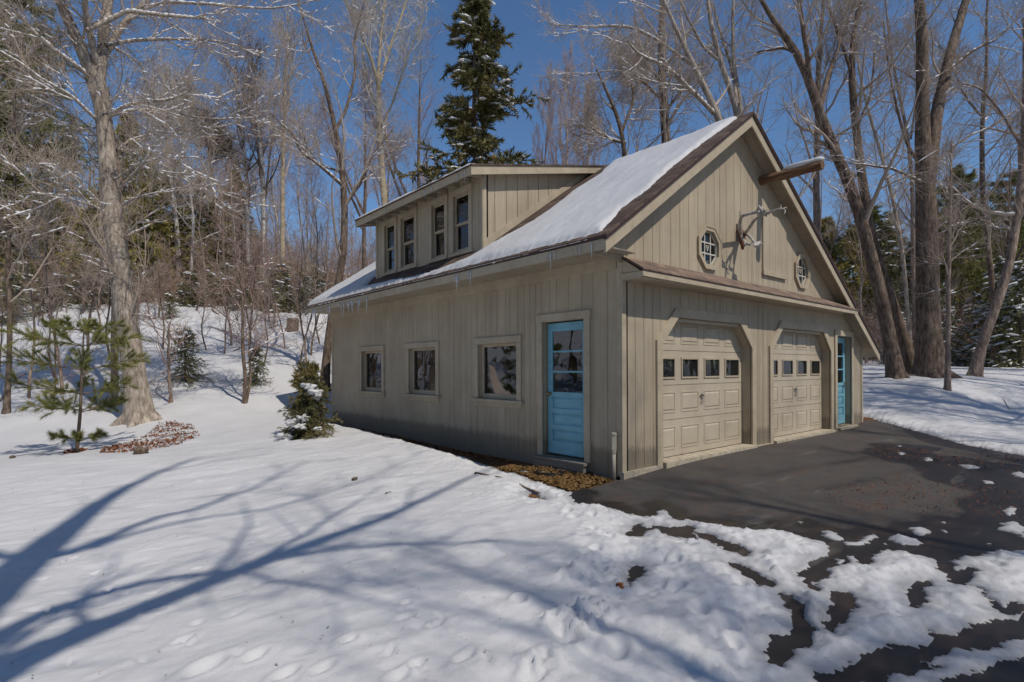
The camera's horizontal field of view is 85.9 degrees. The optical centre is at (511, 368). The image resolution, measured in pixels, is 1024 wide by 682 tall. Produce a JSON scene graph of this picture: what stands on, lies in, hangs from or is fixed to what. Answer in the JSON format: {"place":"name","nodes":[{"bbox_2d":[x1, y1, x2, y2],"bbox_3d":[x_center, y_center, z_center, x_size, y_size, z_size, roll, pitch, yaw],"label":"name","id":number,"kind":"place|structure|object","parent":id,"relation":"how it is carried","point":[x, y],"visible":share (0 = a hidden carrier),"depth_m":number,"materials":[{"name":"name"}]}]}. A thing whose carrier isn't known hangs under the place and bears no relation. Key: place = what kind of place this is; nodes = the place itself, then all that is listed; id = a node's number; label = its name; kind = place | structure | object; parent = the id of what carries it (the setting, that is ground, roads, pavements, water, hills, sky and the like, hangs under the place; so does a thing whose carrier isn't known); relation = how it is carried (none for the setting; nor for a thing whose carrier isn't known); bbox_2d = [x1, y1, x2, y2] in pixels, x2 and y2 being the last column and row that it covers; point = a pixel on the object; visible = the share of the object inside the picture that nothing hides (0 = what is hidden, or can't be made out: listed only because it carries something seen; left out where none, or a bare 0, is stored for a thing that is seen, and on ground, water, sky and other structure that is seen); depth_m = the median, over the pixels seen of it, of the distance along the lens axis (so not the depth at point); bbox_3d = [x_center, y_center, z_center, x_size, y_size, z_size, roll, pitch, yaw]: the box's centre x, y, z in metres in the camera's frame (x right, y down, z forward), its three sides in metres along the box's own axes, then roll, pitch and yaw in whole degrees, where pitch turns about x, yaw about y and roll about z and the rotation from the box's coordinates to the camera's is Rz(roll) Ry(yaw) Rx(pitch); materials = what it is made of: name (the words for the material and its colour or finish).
{"place":"outdoors","nodes":[
{"label":"outdoors","id":0,"kind":"place"},
{"bbox_2d":[1,200,877,499],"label":"ground","id":1,"kind":"structure","parent":0,"point":[491,462],"depth_m":9.21,"materials":[{"name":"brown soil"}]},
{"bbox_2d":[0,273,31,325],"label":"young spruce","id":2,"kind":"object","parent":1,"relation":"on","point":[16,276],"visible":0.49,"depth_m":23.95,"materials":[{"name":"green plant"}]},
{"bbox_2d":[0,212,33,299],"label":"hemlock tree","id":3,"kind":"object","parent":1,"relation":"on","point":[3,246],"visible":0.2,"depth_m":28.83,"materials":[{"name":"green plant"}]},
{"bbox_2d":[0,228,61,398],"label":"sapling","id":4,"kind":"object","parent":1,"relation":"on","point":[34,343],"visible":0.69,"depth_m":15.58,"materials":[{"name":"brown plant"}]},
{"bbox_2d":[0,0,100,222],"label":"white pine","id":5,"kind":"object","parent":1,"relation":"on","point":[9,173],"visible":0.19,"depth_m":28.09,"materials":[{"name":"green plant"}]},
{"bbox_2d":[0,104,110,394],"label":"sapling","id":6,"kind":"object","parent":1,"relation":"on","point":[49,302],"visible":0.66,"depth_m":15.44,"materials":[{"name":"brown plant"}]},
{"bbox_2d":[13,308,98,410],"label":"sapling","id":7,"kind":"object","parent":1,"relation":"on","point":[55,368],"visible":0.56,"depth_m":14.32,"materials":[{"name":"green plant"}]},
{"bbox_2d":[29,198,83,283],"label":"hemlock tree","id":8,"kind":"object","parent":1,"relation":"on","point":[57,234],"visible":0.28,"depth_m":29.82,"materials":[{"name":"green plant"}]},
{"bbox_2d":[0,0,122,257],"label":"white pine","id":9,"kind":"object","parent":1,"relation":"on","point":[10,178],"visible":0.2,"depth_m":30.02,"materials":[{"name":"green plant"}]},
{"bbox_2d":[0,314,153,452],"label":"young pine","id":10,"kind":"object","parent":1,"relation":"on","point":[85,327],"visible":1,"depth_m":10.19,"materials":[{"name":"green plant"}]},
{"bbox_2d":[57,210,104,300],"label":"hemlock tree","id":11,"kind":"object","parent":1,"relation":"on","point":[82,246],"visible":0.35,"depth_m":27.66,"materials":[{"name":"green plant"}]},
{"bbox_2d":[65,185,140,374],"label":"sapling","id":12,"kind":"object","parent":1,"relation":"on","point":[91,309],"visible":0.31,"depth_m":16.96,"materials":[{"name":"brown plant"}]},
{"bbox_2d":[59,113,169,271],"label":"hemlock tree","id":13,"kind":"object","parent":1,"relation":"on","point":[116,130],"visible":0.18,"depth_m":32.40,"materials":[{"name":"green plant"}]},
{"bbox_2d":[40,10,213,399],"bbox_3d":[-10.335,-3.795,15.108,4.156,10.827,2.784,0,0,-40],"label":"young birch","id":14,"kind":"object","parent":1,"relation":"on","point":[136,230],"visible":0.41,"depth_m":14.98,"materials":[{"name":"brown plant"}]},
{"bbox_2d":[88,158,194,299],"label":"hemlock tree","id":15,"kind":"object","parent":1,"relation":"on","point":[163,226],"visible":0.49,"depth_m":28.71,"materials":[{"name":"green plant"}]},
{"bbox_2d":[120,33,203,293],"bbox_3d":[-18.695,-11.170,29.983,4.550,14.534,4.282,0,0,-40],"label":"birch tree","id":16,"kind":"object","parent":1,"relation":"on","point":[170,179],"visible":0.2,"depth_m":29.89,"materials":[{"name":"brown plant"}]},
{"bbox_2d":[0,246,336,306],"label":"bank brush","id":17,"kind":"object","parent":1,"relation":"on","point":[164,281],"visible":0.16,"depth_m":27.59,"materials":[{"name":"brown plant"}]},
{"bbox_2d":[129,160,212,289],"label":"hemlock tree","id":18,"kind":"object","parent":1,"relation":"on","point":[186,249],"visible":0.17,"depth_m":30.70,"materials":[{"name":"green plant"}]},
{"bbox_2d":[136,276,205,402],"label":"sapling","id":19,"kind":"object","parent":1,"relation":"on","point":[169,336],"visible":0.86,"depth_m":14.99,"materials":[{"name":"brown plant"}]},
{"bbox_2d":[158,326,215,389],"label":"young spruce","id":20,"kind":"object","parent":1,"relation":"on","point":[184,368],"visible":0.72,"depth_m":16.77,"materials":[{"name":"green plant"}]},
{"bbox_2d":[0,189,375,287],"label":"hillside brush","id":21,"kind":"object","parent":1,"relation":"on","point":[295,254],"visible":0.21,"depth_m":36.06,"materials":[{"name":"brown plant"}]},
{"bbox_2d":[3,179,375,280],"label":"reddish brush","id":22,"kind":"object","parent":1,"relation":"on","point":[293,237],"visible":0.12,"depth_m":46.27,"materials":[{"name":"beige plant"}]},
{"bbox_2d":[0,0,381,427],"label":"maple tree","id":23,"kind":"object","parent":1,"relation":"on","point":[138,408],"visible":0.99,"depth_m":13.43,"materials":[{"name":"grey plant"}]},
{"bbox_2d":[152,85,250,295],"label":"birch tree","id":24,"kind":"object","parent":1,"relation":"on","point":[192,228],"visible":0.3,"depth_m":28.95,"materials":[{"name":"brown plant"}]},
{"bbox_2d":[170,176,234,282],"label":"hemlock tree","id":25,"kind":"object","parent":1,"relation":"on","point":[206,225],"visible":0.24,"depth_m":31.73,"materials":[{"name":"green plant"}]},
{"bbox_2d":[170,76,270,304],"bbox_3d":[-14.174,-8.465,27.270,5.374,11.300,2.906,0,0,-4],"label":"crooked tree","id":26,"kind":"object","parent":1,"relation":"on","point":[223,229],"visible":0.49,"depth_m":27.07,"materials":[{"name":"brown plant"}]},
{"bbox_2d":[194,208,259,345],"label":"sapling","id":27,"kind":"object","parent":1,"relation":"on","point":[219,275],"visible":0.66,"depth_m":20.80,"materials":[{"name":"brown plant"}]},
{"bbox_2d":[186,22,282,269],"bbox_3d":[-15.036,-11.271,29.825,4.664,15.253,4.730,0,0,-40],"label":"birch tree","id":28,"kind":"object","parent":1,"relation":"on","point":[241,144],"visible":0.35,"depth_m":29.82,"materials":[{"name":"brown plant"}]},
{"bbox_2d":[212,170,269,268],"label":"hemlock tree","id":29,"kind":"object","parent":1,"relation":"on","point":[241,217],"visible":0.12,"depth_m":37.89,"materials":[{"name":"green plant"}]},
{"bbox_2d":[184,161,314,403],"bbox_3d":[-7.513,-2.234,15.408,3.203,6.910,3.210,0,0,-40],"label":"sapling","id":30,"kind":"object","parent":1,"relation":"on","point":[246,391],"visible":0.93,"depth_m":15.28,"materials":[{"name":"brown plant"}]},
{"bbox_2d":[239,344,273,385],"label":"young spruce","id":31,"kind":"object","parent":1,"relation":"on","point":[257,370],"visible":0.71,"depth_m":16.94,"materials":[{"name":"green plant"}]},
{"bbox_2d":[229,54,293,272],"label":"bare tree","id":32,"kind":"object","parent":1,"relation":"on","point":[259,169],"visible":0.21,"depth_m":35.06,"materials":[{"name":"brown plant"}]},
{"bbox_2d":[231,26,317,296],"bbox_3d":[-12.703,-10.597,28.881,5.356,14.575,3.109,0,0,39],"label":"birch tree","id":33,"kind":"object","parent":1,"relation":"on","point":[261,161],"visible":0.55,"depth_m":28.90,"materials":[{"name":"brown plant"}]},
{"bbox_2d":[256,264,293,312],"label":"young spruce","id":34,"kind":"object","parent":1,"relation":"on","point":[283,299],"visible":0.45,"depth_m":26.18,"materials":[{"name":"green plant"}]},
{"bbox_2d":[253,188,304,321],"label":"sapling","id":35,"kind":"object","parent":1,"relation":"on","point":[267,221],"visible":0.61,"depth_m":23.22,"materials":[{"name":"brown plant"}]},
{"bbox_2d":[253,2,324,293],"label":"beech tree","id":36,"kind":"object","parent":1,"relation":"on","point":[287,77],"visible":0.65,"depth_m":27.89,"materials":[{"name":"grey plant"}]},
{"bbox_2d":[269,144,319,272],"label":"bare tree","id":37,"kind":"object","parent":1,"relation":"on","point":[306,226],"visible":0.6,"depth_m":37.20,"materials":[{"name":"beige plant"}]},
{"bbox_2d":[272,244,330,366],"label":"sapling","id":38,"kind":"object","parent":1,"relation":"on","point":[304,343],"visible":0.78,"depth_m":19.20,"materials":[{"name":"brown plant"}]},
{"bbox_2d":[285,105,324,266],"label":"birch tree","id":39,"kind":"object","parent":1,"relation":"on","point":[298,183],"visible":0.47,"depth_m":37.61,"materials":[{"name":"brown plant"}]},
{"bbox_2d":[278,230,332,360],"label":"sapling","id":40,"kind":"object","parent":1,"relation":"on","point":[304,296],"visible":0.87,"depth_m":19.49,"materials":[{"name":"brown plant"}]},
{"bbox_2d":[273,357,343,441],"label":"young spruce","id":41,"kind":"object","parent":1,"relation":"on","point":[302,421],"visible":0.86,"depth_m":10.87,"materials":[{"name":"green plant"}]},
{"bbox_2d":[284,225,343,355],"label":"sapling","id":42,"kind":"object","parent":1,"relation":"on","point":[315,328],"visible":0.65,"depth_m":20.80,"materials":[{"name":"brown plant"}]},
{"bbox_2d":[297,131,339,274],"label":"bare tree","id":43,"kind":"object","parent":1,"relation":"on","point":[312,217],"visible":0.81,"depth_m":28.18,"materials":[{"name":"beige plant"}]},
{"bbox_2d":[230,0,436,391],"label":"maple tree","id":44,"kind":"object","parent":1,"relation":"on","point":[342,254],"visible":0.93,"depth_m":17.42,"materials":[{"name":"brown plant"}]},
{"bbox_2d":[308,58,389,268],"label":"bare tree","id":45,"kind":"object","parent":1,"relation":"on","point":[364,202],"visible":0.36,"depth_m":30.75,"materials":[{"name":"brown plant"}]},
{"bbox_2d":[331,0,442,256],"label":"beech tree","id":46,"kind":"object","parent":1,"relation":"on","point":[382,185],"visible":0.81,"depth_m":22.90,"materials":[{"name":"grey plant"}]},
{"bbox_2d":[344,10,446,200],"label":"bare tree","id":47,"kind":"object","parent":1,"relation":"on","point":[370,114],"visible":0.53,"depth_m":25.14,"materials":[{"name":"brown plant"}]},
{"bbox_2d":[390,0,581,379],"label":"spruce tree","id":48,"kind":"object","parent":1,"relation":"on","point":[474,71],"visible":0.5,"depth_m":20.52,"materials":[{"name":"green plant"}]},
{"bbox_2d":[529,59,558,163],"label":"round crowned tree","id":49,"kind":"object","parent":1,"relation":"on","point":[547,141],"visible":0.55,"depth_m":49.83,"materials":[{"name":"brown plant"}]},
{"bbox_2d":[531,40,592,164],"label":"round crowned tree","id":50,"kind":"object","parent":1,"relation":"on","point":[565,160],"visible":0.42,"depth_m":44.88,"materials":[{"name":"brown plant"}]},
{"bbox_2d":[561,58,608,164],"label":"round crowned tree","id":51,"kind":"object","parent":1,"relation":"on","point":[590,76],"visible":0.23,"depth_m":47.85,"materials":[{"name":"brown plant"}]},
{"bbox_2d":[303,111,881,479],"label":"garage","id":52,"kind":"structure","parent":1,"relation":"on","point":[685,319],"depth_m":9.91,"materials":[{"name":"paint"}]},
{"bbox_2d":[357,345,385,397],"bbox_3d":[-3.376,0.072,13.344,0.175,1.225,1.400,0,0,-40],"label":"window","id":53,"kind":"structure","parent":52,"relation":"in","point":[368,391],"depth_m":13.34,"materials":[{"name":"paint"}]},
{"bbox_2d":[381,216,397,276],"bbox_3d":[-2.783,-2.788,12.619,0.139,1.280,0.720,0,0,-40],"label":"window","id":54,"kind":"structure","parent":52,"relation":"in","point":[394,219],"depth_m":12.70,"materials":[{"name":"paint"}]},
{"bbox_2d":[397,207,417,271],"bbox_3d":[-2.252,-2.790,11.994,0.139,1.280,0.820,0,0,-40],"label":"window","id":55,"kind":"structure","parent":52,"relation":"in","point":[414,210],"depth_m":12.07,"materials":[{"name":"paint"}]},
{"bbox_2d":[403,341,440,401],"bbox_3d":[-1.865,0.066,11.565,0.175,1.225,1.410,0,0,-40],"label":"window","id":56,"kind":"structure","parent":52,"relation":"in","point":[432,396],"depth_m":11.58,"materials":[{"name":"paint"}]},
{"bbox_2d":[427,193,448,263],"bbox_3d":[-1.462,-2.794,11.064,0.139,1.280,0.720,0,0,-40],"label":"window","id":57,"kind":"structure","parent":52,"relation":"in","point":[444,197],"depth_m":11.07,"materials":[{"name":"paint"}]},
{"bbox_2d":[448,182,472,257],"bbox_3d":[-0.948,-2.796,10.458,0.139,1.280,0.750,0,0,-40],"label":"window","id":58,"kind":"structure","parent":52,"relation":"in","point":[469,186],"depth_m":10.48,"materials":[{"name":"paint"}]},
{"bbox_2d":[471,335,523,408],"bbox_3d":[-0.240,0.059,9.651,0.175,1.225,1.410,0,0,-40],"label":"window","id":59,"kind":"structure","parent":52,"relation":"in","point":[493,401],"depth_m":9.64,"materials":[{"name":"paint"}]},
{"bbox_2d":[308,116,736,305],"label":"roof snow","id":60,"kind":"structure","parent":52,"relation":"on","point":[597,203],"depth_m":9.11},
{"bbox_2d":[546,321,583,457],"bbox_3d":[0.835,0.311,8.458,0.113,2.050,0.850,0,0,-40],"label":"door","id":61,"kind":"structure","parent":52,"relation":"in","point":[565,409],"depth_m":8.52,"materials":[{"name":"blue paint"}]},
{"bbox_2d":[663,322,741,456],"bbox_3d":[3.150,0.269,9.179,2.840,2.205,0.107,0,0,-40],"label":"garage door","id":62,"kind":"structure","parent":52,"relation":"in","point":[702,363],"depth_m":9.17,"materials":[{"name":"paint"}]},
{"bbox_2d":[697,225,721,270],"bbox_3d":[3.226,-1.974,9.017,0.710,0.710,0.085,0,0,-40],"label":"window","id":63,"kind":"structure","parent":52,"relation":"in","point":[717,255],"depth_m":9.07,"materials":[{"name":"paint"}]},
{"bbox_2d":[736,205,786,249],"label":"mounted antlers","id":64,"kind":"object","parent":52,"relation":"attached to","point":[741,234],"visible":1,"depth_m":9.25},
{"bbox_2d":[774,331,821,436],"bbox_3d":[5.924,0.257,11.536,2.920,2.205,0.107,0,0,-40],"label":"garage door","id":65,"kind":"structure","parent":52,"relation":"in","point":[797,356],"depth_m":11.60,"materials":[{"name":"paint"}]},
{"bbox_2d":[794,253,810,288],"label":"window","id":66,"kind":"structure","parent":52,"relation":"in","point":[800,256],"depth_m":11.42,"materials":[{"name":"paint"}]},
{"bbox_2d":[838,337,846,423],"bbox_3d":[7.693,0.287,12.952,0.870,2.040,0.099,0,0,-40],"label":"door","id":67,"kind":"structure","parent":52,"relation":"in","point":[841,386],"depth_m":13.18,"materials":[{"name":"blue paint"}]},
{"bbox_2d":[550,5,701,164],"bbox_3d":[5.592,-6.747,22.703,9.922,15.650,7.897,0,0,-40],"label":"maple tree","id":68,"kind":"object","parent":1,"relation":"on","point":[601,133],"visible":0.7,"depth_m":22.04,"materials":[{"name":"brown plant"}]},
{"bbox_2d":[521,0,816,131],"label":"maple tree","id":69,"kind":"object","parent":1,"relation":"on","point":[712,108],"visible":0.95,"depth_m":16.98,"materials":[{"name":"brown plant"}]},
{"bbox_2d":[591,0,748,164],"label":"maple tree","id":70,"kind":"object","parent":1,"relation":"on","point":[665,135],"visible":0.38,"depth_m":23.52,"materials":[{"name":"brown plant"}]},
{"bbox_2d":[623,0,870,196],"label":"maple tree","id":71,"kind":"object","parent":1,"relation":"on","point":[735,96],"visible":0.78,"depth_m":18.10,"materials":[{"name":"brown plant"}]},
{"bbox_2d":[788,146,857,262],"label":"bare tree","id":72,"kind":"object","parent":1,"relation":"on","point":[836,229],"visible":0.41,"depth_m":42.52,"materials":[{"name":"brown plant"}]},
{"bbox_2d":[821,215,849,280],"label":"conifer tree","id":73,"kind":"object","parent":1,"relation":"on","point":[823,221],"visible":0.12,"depth_m":43.69,"materials":[{"name":"green plant"}]},
{"bbox_2d":[708,0,988,378],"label":"maple tree","id":74,"kind":"object","parent":1,"relation":"on","point":[894,365],"visible":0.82,"depth_m":17.39,"materials":[{"name":"brown plant"}]},
{"bbox_2d":[833,228,880,359],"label":"conifer tree","id":75,"kind":"object","parent":1,"relation":"on","point":[847,266],"visible":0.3,"depth_m":37.65,"materials":[{"name":"green plant"}]},
{"bbox_2d":[785,0,934,373],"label":"maple tree","id":76,"kind":"object","parent":1,"relation":"on","point":[905,345],"visible":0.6,"depth_m":18.88,"materials":[{"name":"brown plant"}]},
{"bbox_2d":[777,0,949,235],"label":"maple tree","id":77,"kind":"object","parent":1,"relation":"on","point":[820,55],"visible":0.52,"depth_m":19.64,"materials":[{"name":"brown plant"}]},
{"bbox_2d":[827,205,909,317],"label":"white pine","id":78,"kind":"object","parent":1,"relation":"on","point":[877,216],"visible":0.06,"depth_m":41.63,"materials":[{"name":"green plant"}]},
{"bbox_2d":[827,134,910,362],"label":"bare tree","id":79,"kind":"object","parent":1,"relation":"on","point":[862,277],"visible":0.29,"depth_m":31.96,"materials":[{"name":"beige plant"}]},
{"bbox_2d":[857,218,911,328],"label":"conifer tree","id":80,"kind":"object","parent":1,"relation":"on","point":[886,243],"visible":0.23,"depth_m":39.60,"materials":[{"name":"green plant"}]},
{"bbox_2d":[895,240,943,336],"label":"conifer tree","id":81,"kind":"object","parent":1,"relation":"on","point":[908,261],"visible":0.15,"depth_m":36.02,"materials":[{"name":"green plant"}]},
{"bbox_2d":[841,261,1000,365],"bbox_3d":[28.564,-3.315,41.940,44.641,7.071,25.062,0,0,-40],"label":"brush","id":82,"kind":"object","parent":1,"relation":"on","point":[874,332],"visible":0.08,"depth_m":28.93,"materials":[{"name":"beige plant"}]},
{"bbox_2d":[821,0,1023,378],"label":"maple tree","id":83,"kind":"object","parent":1,"relation":"on","point":[929,356],"visible":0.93,"depth_m":17.83,"materials":[{"name":"brown plant"}]},
{"bbox_2d":[842,0,1013,349],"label":"maple tree","id":84,"kind":"object","parent":1,"relation":"on","point":[912,204],"visible":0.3,"depth_m":25.94,"materials":[{"name":"brown plant"}]},
{"bbox_2d":[836,0,1019,341],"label":"young maple","id":85,"kind":"object","parent":1,"relation":"on","point":[903,262],"visible":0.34,"depth_m":25.79,"materials":[{"name":"brown plant"}]},
{"bbox_2d":[895,157,966,281],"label":"bare tree","id":86,"kind":"object","parent":1,"relation":"on","point":[907,202],"visible":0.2,"depth_m":29.28,"materials":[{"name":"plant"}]},
{"bbox_2d":[911,195,988,354],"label":"conifer tree","id":87,"kind":"object","parent":1,"relation":"on","point":[966,259],"visible":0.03,"depth_m":39.06,"materials":[{"name":"green plant"}]},
{"bbox_2d":[900,115,1001,390],"bbox_3d":[12.605,-3.156,15.785,3.090,8.058,2.105,0,0,-40],"label":"young beech","id":88,"kind":"object","parent":1,"relation":"on","point":[951,222],"visible":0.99,"depth_m":15.55,"materials":[{"name":"grey plant"}]},
{"bbox_2d":[941,306,973,365],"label":"spruce tree","id":89,"kind":"object","parent":1,"relation":"on","point":[956,357],"visible":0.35,"depth_m":26.69,"materials":[{"name":"green plant"}]},
{"bbox_2d":[897,163,1023,360],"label":"white pine","id":90,"kind":"object","parent":1,"relation":"on","point":[973,277],"visible":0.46,"depth_m":33.32,"materials":[{"name":"green plant"}]},
{"bbox_2d":[907,0,1023,376],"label":"maple tree","id":91,"kind":"object","parent":1,"relation":"on","point":[976,366],"visible":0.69,"depth_m":18.96,"materials":[{"name":"brown plant"}]},
{"bbox_2d":[913,0,1023,366],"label":"maple tree","id":92,"kind":"object","parent":1,"relation":"on","point":[989,260],"visible":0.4,"depth_m":24.93,"materials":[{"name":"brown plant"}]},
{"bbox_2d":[951,291,1006,365],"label":"spruce tree","id":93,"kind":"object","parent":1,"relation":"on","point":[977,298],"visible":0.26,"depth_m":28.97,"materials":[{"name":"green plant"}]},
{"bbox_2d":[944,170,1023,301],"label":"white pine","id":94,"kind":"object","parent":1,"relation":"on","point":[1000,206],"visible":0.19,"depth_m":39.73,"materials":[{"name":"green plant"}]},
{"bbox_2d":[951,256,1023,366],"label":"spruce tree","id":95,"kind":"object","parent":1,"relation":"on","point":[998,265],"visible":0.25,"depth_m":26.02,"materials":[{"name":"green plant"}]},
{"bbox_2d":[970,260,1023,367],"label":"spruce tree","id":96,"kind":"object","parent":1,"relation":"on","point":[1011,301],"visible":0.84,"depth_m":24.44,"materials":[{"name":"green plant"}]},
{"bbox_2d":[978,116,1023,321],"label":"bare tree","id":97,"kind":"object","parent":1,"relation":"on","point":[1009,224],"visible":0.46,"depth_m":28.14,"materials":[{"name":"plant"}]},
{"bbox_2d":[0,193,1023,681],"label":"snow ground","id":98,"kind":"structure","parent":0,"point":[96,573],"depth_m":4.47,"materials":[{"name":"snow"}]},
{"bbox_2d":[0,0,101,413],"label":"young maple","id":99,"kind":"object","parent":98,"relation":"on","point":[6,408],"visible":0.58,"depth_m":14.17,"materials":[{"name":"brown plant"}]},
{"bbox_2d":[99,420,199,452],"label":"fallen leaves","id":100,"kind":"object","parent":98,"relation":"on","point":[116,446],"visible":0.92,"depth_m":11.29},
{"bbox_2d":[0,0,1023,314],"label":"sky","id":101,"kind":"structure","parent":0,"point":[526,47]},
{"bbox_2d":[494,465,608,490],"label":"dry grass","id":102,"kind":"structure","parent":0,"point":[586,480],"depth_m":7.72,"materials":[{"name":"brown"}]},
{"bbox_2d":[569,420,1023,681],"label":"driveway","id":103,"kind":"structure","parent":0,"point":[787,486],"depth_m":6.25,"materials":[{"name":"asphalt"}]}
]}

